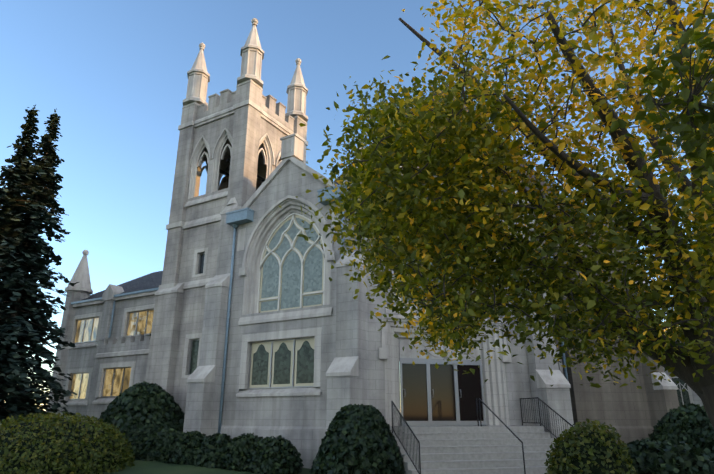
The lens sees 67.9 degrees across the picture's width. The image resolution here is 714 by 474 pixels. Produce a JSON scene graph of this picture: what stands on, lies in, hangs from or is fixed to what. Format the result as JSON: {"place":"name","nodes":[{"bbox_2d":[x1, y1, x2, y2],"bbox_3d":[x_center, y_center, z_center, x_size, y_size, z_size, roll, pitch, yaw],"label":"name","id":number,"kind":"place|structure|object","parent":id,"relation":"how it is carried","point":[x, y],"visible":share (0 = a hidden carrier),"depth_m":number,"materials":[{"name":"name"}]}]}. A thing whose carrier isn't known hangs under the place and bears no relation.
{"place":"outdoors","nodes":[
{"label":"outdoors","id":0,"kind":"place"},
{"bbox_2d":[46,250,162,422],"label":"church wing","id":1,"kind":"structure","parent":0,"point":[104,361],"depth_m":28.43,"materials":[{"name":"grey stone"}]},
{"bbox_2d":[103,460,310,473],"bbox_3d":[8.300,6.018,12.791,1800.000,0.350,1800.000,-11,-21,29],"label":"lawn","id":2,"kind":"structure","parent":0,"point":[148,467],"depth_m":16.73,"materials":[{"name":"green plant"}]},
{"bbox_2d":[0,105,53,420],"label":"spruce tree","id":3,"kind":"object","parent":2,"relation":"on","point":[19,174],"depth_m":26.92,"materials":[{"name":"green plant"}]},
{"bbox_2d":[0,108,78,425],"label":"spruce tree","id":4,"kind":"object","parent":2,"relation":"on","point":[15,360],"depth_m":25.55,"materials":[{"name":"green plant"}]},
{"bbox_2d":[0,412,135,473],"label":"bush","id":5,"kind":"object","parent":2,"relation":"on","point":[123,448],"depth_m":15.89,"materials":[{"name":"green plant"}]},
{"bbox_2d":[97,381,184,439],"bbox_3d":[-8.718,7.513,21.489,4.403,3.215,3.925,-11,-21,29],"label":"shrub","id":6,"kind":"object","parent":2,"relation":"on","point":[159,399],"depth_m":20.68,"materials":[{"name":"green plant"}]},
{"bbox_2d":[125,423,161,459],"bbox_3d":[-7.944,7.709,19.663,1.911,1.553,1.777,-11,-21,29],"label":"hedge","id":7,"kind":"object","parent":2,"relation":"on","point":[135,433],"depth_m":19.32,"materials":[{"name":"green plant"}]},
{"bbox_2d":[135,427,180,461],"bbox_3d":[-7.020,7.660,19.215,2.025,1.441,1.761,-11,-21,29],"label":"hedge","id":8,"kind":"object","parent":2,"relation":"on","point":[165,433],"depth_m":18.66,"materials":[{"name":"green plant"}]},
{"bbox_2d":[161,430,207,464],"bbox_3d":[-5.851,7.546,18.704,1.850,1.378,1.951,-11,-21,29],"label":"hedge","id":9,"kind":"object","parent":2,"relation":"on","point":[196,434],"depth_m":18.19,"materials":[{"name":"green plant"}]},
{"bbox_2d":[190,433,231,467],"bbox_3d":[-4.814,7.463,18.238,1.944,1.382,1.827,-11,-21,29],"label":"hedge","id":10,"kind":"object","parent":2,"relation":"on","point":[218,438],"depth_m":17.72,"materials":[{"name":"green plant"}]},
{"bbox_2d":[218,433,263,471],"bbox_3d":[-3.739,7.343,17.775,1.885,1.489,1.793,-11,-21,29],"label":"hedge","id":11,"kind":"object","parent":2,"relation":"on","point":[249,438],"depth_m":17.28,"materials":[{"name":"green plant"}]},
{"bbox_2d":[241,435,303,473],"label":"hedge","id":12,"kind":"object","parent":2,"relation":"on","point":[287,444],"depth_m":16.82,"materials":[{"name":"green plant"}]},
{"bbox_2d":[309,404,405,473],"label":"arborvitae shrub","id":13,"kind":"object","parent":2,"relation":"on","point":[368,423],"depth_m":14.92,"materials":[{"name":"green plant"}]},
{"bbox_2d":[648,403,713,462],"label":"yew shrub","id":14,"kind":"object","parent":2,"relation":"on","point":[671,421],"depth_m":16.20,"materials":[{"name":"green plant"}]},
{"bbox_2d":[145,18,307,416],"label":"church tower","id":15,"kind":"structure","parent":0,"point":[234,137],"depth_m":25.70,"materials":[{"name":"grey stone"}]},
{"bbox_2d":[183,133,368,468],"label":"church gable facade","id":16,"kind":"structure","parent":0,"point":[312,310],"depth_m":20.84,"materials":[{"name":"grey stone"}]},
{"bbox_2d":[217,184,347,433],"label":"downspouts","id":17,"kind":"object","parent":16,"relation":"attached to","point":[235,219],"visible":0.42,"depth_m":22.06,"materials":[{"name":"metal"}]},
{"bbox_2d":[270,85,572,234],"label":"church roofs","id":18,"kind":"structure","parent":16,"relation":"on","point":[527,188],"depth_m":24.48,"materials":[{"name":"grey"}]},
{"bbox_2d":[0,0,713,410],"label":"sky","id":19,"kind":"structure","parent":0,"point":[114,72],"materials":[{"name":"blue"}]},
{"bbox_2d":[390,426,555,473],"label":"entrance steps","id":20,"kind":"structure","parent":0,"point":[470,450],"depth_m":16.15,"materials":[{"name":"grey concrete"}]},
{"bbox_2d":[391,397,575,473],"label":"stair railings","id":21,"kind":"object","parent":20,"relation":"on","point":[394,409],"visible":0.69,"depth_m":16.53,"materials":[{"name":"black metal"}]},
{"bbox_2d":[279,0,713,428],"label":"maple tree","id":22,"kind":"object","parent":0,"point":[401,200],"depth_m":6.78,"materials":[{"name":"green plant"}]},
{"bbox_2d":[360,131,679,443],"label":"church entrance wing","id":23,"kind":"structure","parent":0,"point":[447,394],"depth_m":19.60,"materials":[{"name":"grey stone"}]},
{"bbox_2d":[544,418,636,473],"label":"shrub","id":24,"kind":"object","parent":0,"point":[577,428],"depth_m":11.74,"materials":[{"name":"green plant"}]},
{"bbox_2d":[619,438,713,473],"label":"bush","id":25,"kind":"object","parent":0,"point":[671,456],"depth_m":12.15,"materials":[{"name":"green plant"}]},
{"bbox_2d":[637,264,703,406],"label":"window","id":26,"kind":"structure","parent":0,"point":[688,395],"depth_m":32.48,"materials":[{"name":"stone"}]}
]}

